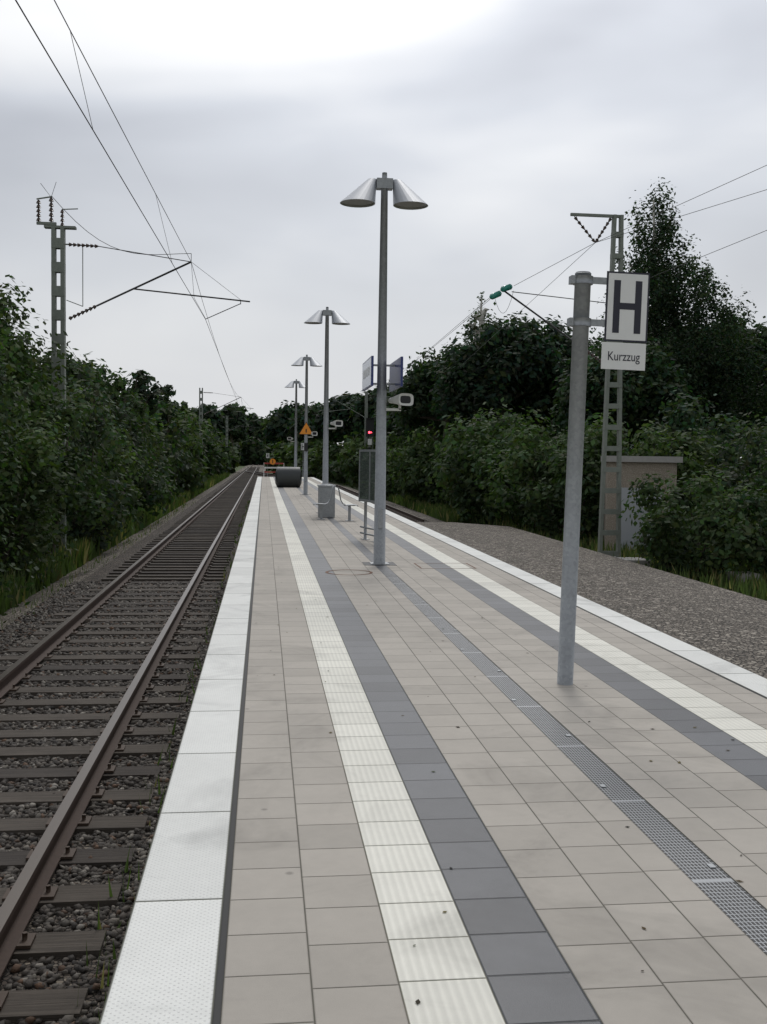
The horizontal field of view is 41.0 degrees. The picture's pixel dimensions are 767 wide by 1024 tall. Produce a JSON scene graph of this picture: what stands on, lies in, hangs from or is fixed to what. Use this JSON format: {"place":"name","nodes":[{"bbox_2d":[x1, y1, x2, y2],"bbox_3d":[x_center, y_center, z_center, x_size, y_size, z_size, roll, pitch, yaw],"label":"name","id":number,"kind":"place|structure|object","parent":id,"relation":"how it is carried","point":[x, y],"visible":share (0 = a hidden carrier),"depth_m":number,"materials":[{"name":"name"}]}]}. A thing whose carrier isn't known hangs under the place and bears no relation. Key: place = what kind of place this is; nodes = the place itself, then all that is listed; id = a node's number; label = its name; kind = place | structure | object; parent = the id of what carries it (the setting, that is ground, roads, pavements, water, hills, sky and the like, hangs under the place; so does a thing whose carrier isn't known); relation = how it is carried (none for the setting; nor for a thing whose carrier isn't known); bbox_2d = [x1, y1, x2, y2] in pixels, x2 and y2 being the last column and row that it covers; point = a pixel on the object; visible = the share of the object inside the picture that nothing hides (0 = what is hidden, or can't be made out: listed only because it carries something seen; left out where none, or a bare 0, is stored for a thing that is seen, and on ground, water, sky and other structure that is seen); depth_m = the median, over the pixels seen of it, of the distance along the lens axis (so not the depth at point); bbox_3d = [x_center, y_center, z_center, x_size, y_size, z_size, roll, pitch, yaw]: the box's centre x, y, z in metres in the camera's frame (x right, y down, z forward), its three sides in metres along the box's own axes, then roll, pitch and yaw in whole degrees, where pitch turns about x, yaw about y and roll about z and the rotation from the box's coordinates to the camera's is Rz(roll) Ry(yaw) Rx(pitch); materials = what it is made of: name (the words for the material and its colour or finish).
{"place":"outdoors","nodes":[
{"label":"outdoors","id":0,"kind":"place"},
{"bbox_2d":[0,464,259,1022],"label":"track","id":1,"kind":"structure","parent":0,"point":[205,531],"depth_m":10.29,"materials":[{"name":"grey"}]},
{"bbox_2d":[243,470,424,521],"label":"track","id":2,"kind":"structure","parent":0,"point":[407,515],"depth_m":52.40,"materials":[{"name":"grey"}]},
{"bbox_2d":[0,0,766,457],"label":"sky","id":3,"kind":"structure","parent":0,"point":[250,123],"materials":[{"name":"grey"}]},
{"bbox_2d":[229,465,755,542],"bbox_3d":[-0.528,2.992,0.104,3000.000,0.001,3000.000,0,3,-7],"label":"ground","id":4,"kind":"structure","parent":0,"point":[239,467],"depth_m":116.81,"materials":[{"name":"green plant"}]},
{"bbox_2d":[36,183,249,553],"bbox_3d":[-6.368,-3.537,27.293,5.553,10.152,0.700,0,3,-7],"label":"catenary mast","id":5,"kind":"object","parent":4,"relation":"on","point":[60,244],"visible":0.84,"depth_m":26.88,"materials":[{"name":"grey metal"}]},
{"bbox_2d":[15,0,766,437],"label":"catenary wires","id":6,"kind":"object","parent":5,"relation":"attached to","point":[185,250],"visible":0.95,"depth_m":19.90,"materials":[{"name":"grey metal"}]},
{"bbox_2d":[199,388,253,454],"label":"catenary mast","id":7,"kind":"object","parent":4,"relation":"on","point":[201,399],"visible":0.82,"depth_m":90.32,"materials":[{"name":"metal"}]},
{"bbox_2d":[226,416,255,472],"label":"catenary mast","id":8,"kind":"object","parent":4,"relation":"on","point":[230,430],"visible":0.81,"depth_m":153.82,"materials":[{"name":"metal"}]},
{"bbox_2d":[266,443,303,476],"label":"posts","id":9,"kind":"object","parent":4,"relation":"on","point":[302,448],"visible":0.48,"depth_m":89.73,"materials":[{"name":"white metal"}]},
{"bbox_2d":[331,391,367,446],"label":"catenary mast","id":10,"kind":"object","parent":4,"relation":"on","point":[366,409],"visible":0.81,"depth_m":91.97,"materials":[{"name":"metal"}]},
{"bbox_2d":[366,418,374,448],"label":"rail signal","id":11,"kind":"object","parent":4,"relation":"on","point":[369,428],"visible":0.65,"depth_m":76.00,"materials":[{"name":"black paint"}]},
{"bbox_2d":[0,177,766,622],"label":"trees","id":12,"kind":"object","parent":4,"relation":"on","point":[480,320],"visible":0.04,"depth_m":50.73,"materials":[{"name":"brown plant"}]},
{"bbox_2d":[27,313,766,487],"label":"foliage","id":13,"kind":"object","parent":12,"relation":"attached to","point":[273,432],"visible":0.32,"depth_m":116.27,"materials":[{"name":"green plant"}]},
{"bbox_2d":[0,465,766,1023],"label":"ballast bed","id":14,"kind":"object","parent":4,"relation":"on","point":[724,623],"visible":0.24,"depth_m":17.10,"materials":[{"name":"grey gravel"}]},
{"bbox_2d":[0,580,226,1023],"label":"ballast stones","id":15,"kind":"object","parent":14,"relation":"on","point":[15,634],"visible":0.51,"depth_m":9.06,"materials":[{"name":"grey gravel"}]},
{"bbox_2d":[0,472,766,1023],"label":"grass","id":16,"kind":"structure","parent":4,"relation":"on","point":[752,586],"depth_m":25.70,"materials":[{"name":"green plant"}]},
{"bbox_2d":[99,477,766,1023],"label":"platform","id":17,"kind":"structure","parent":4,"relation":"on","point":[315,837],"depth_m":5.10,"materials":[{"name":"grey concrete"}]},
{"bbox_2d":[263,459,283,476],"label":"end barrier","id":18,"kind":"object","parent":17,"relation":"on","point":[272,461],"visible":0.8,"depth_m":82.61,"materials":[{"name":"orange metal"}]},
{"bbox_2d":[275,467,301,486],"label":"grit container","id":19,"kind":"object","parent":17,"relation":"on","point":[288,476],"visible":0.96,"depth_m":56.28,"materials":[{"name":"grey plastic"}]},
{"bbox_2d":[285,379,304,466],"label":"lamp post","id":20,"kind":"object","parent":17,"relation":"on","point":[296,382],"visible":0.89,"depth_m":61.12,"materials":[{"name":"silver metal"}]},
{"bbox_2d":[291,355,321,494],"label":"lamp post","id":21,"kind":"object","parent":17,"relation":"on","point":[306,431],"visible":0.99,"depth_m":46.27,"materials":[{"name":"galvanized steel"},{"name":"aluminium"}]},
{"bbox_2d":[313,486,333,519],"bbox_3d":[-1.656,-0.260,28.328,0.560,0.930,0.480,0,3,-7],"label":"seat","id":22,"kind":"object","parent":17,"relation":"on","point":[321,510],"visible":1,"depth_m":28.30,"materials":[{"name":"grey metal"}]},
{"bbox_2d":[317,484,335,517],"bbox_3d":[-1.633,-0.319,29.335,0.500,0.980,0.500,0,3,-7],"label":"litter cabinet","id":23,"kind":"object","parent":17,"relation":"on","point":[324,492],"visible":0.83,"depth_m":29.11,"materials":[{"name":"grey metal"}]},
{"bbox_2d":[304,307,349,512],"bbox_3d":[-1.762,-3.121,31.485,1.430,6.300,0.571,0,3,-7],"label":"lamp post","id":24,"kind":"object","parent":17,"relation":"on","point":[318,315],"visible":0.88,"depth_m":31.39,"materials":[{"name":"galvanized steel"},{"name":"aluminium"}]},
{"bbox_2d":[338,487,357,520],"bbox_3d":[-0.983,-0.228,27.904,0.560,0.930,0.480,0,3,-7],"label":"seat","id":25,"kind":"object","parent":17,"relation":"on","point":[349,511],"visible":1,"depth_m":27.88,"materials":[{"name":"grey metal"}]},
{"bbox_2d":[358,449,375,541],"bbox_3d":[-0.251,-0.350,21.328,0.160,1.900,1.340,0,3,-21],"label":"information board","id":26,"kind":"object","parent":17,"relation":"on","point":[367,475],"visible":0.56,"depth_m":21.49,"materials":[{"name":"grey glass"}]},
{"bbox_2d":[340,172,427,565],"bbox_3d":[-0.025,-2.296,16.608,1.259,6.300,1.461,3,4,30],"label":"lamp post","id":27,"kind":"object","parent":17,"relation":"on","point":[405,196],"visible":1,"depth_m":16.54,"materials":[{"name":"galvanized steel"},{"name":"aluminium"}]},
{"bbox_2d":[257,544,743,1004],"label":"fallen leaves","id":28,"kind":"object","parent":17,"relation":"on","point":[417,1001],"visible":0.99,"depth_m":4.89,"materials":[{"name":"brown plant"}]},
{"bbox_2d":[325,563,716,867],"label":"platform hatches","id":29,"kind":"object","parent":17,"relation":"on","point":[708,865],"visible":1,"depth_m":8.44,"materials":[{"name":"grey metal"}]},
{"bbox_2d":[557,271,649,685],"bbox_3d":[1.679,-0.247,7.947,0.615,3.195,0.156,2,3,-7],"label":"sign pole","id":30,"kind":"object","parent":17,"relation":"on","point":[626,307],"visible":1,"depth_m":7.86,"materials":[{"name":"grey metal"}]},
{"bbox_2d":[608,351,639,363],"bbox_3d":[1.847,-1.184,7.869,0.253,0.089,0.002,2,3,-7],"label":"sign lettering","id":31,"kind":"object","parent":30,"relation":"attached to","point":[624,357],"visible":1,"depth_m":7.87,"materials":[{"name":"black paint"}]},
{"bbox_2d":[489,213,623,556],"bbox_3d":[4.542,-2.981,26.480,3.780,9.375,0.900,0,3,-7],"label":"catenary mast","id":32,"kind":"object","parent":4,"relation":"on","point":[619,257],"visible":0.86,"depth_m":26.60,"materials":[{"name":"grey metal"}]},
{"bbox_2d":[601,456,682,550],"bbox_3d":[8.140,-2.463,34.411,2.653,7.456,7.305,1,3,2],"label":"relay hut","id":33,"kind":"object","parent":4,"relation":"on","point":[634,468],"visible":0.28,"depth_m":31.22,"materials":[{"name":"concrete"}]},
{"bbox_2d":[617,557,761,581],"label":"concrete blocks","id":34,"kind":"structure","parent":4,"relation":"on","point":[644,562],"depth_m":25.41,"materials":[{"name":"grey concrete"}]}
]}

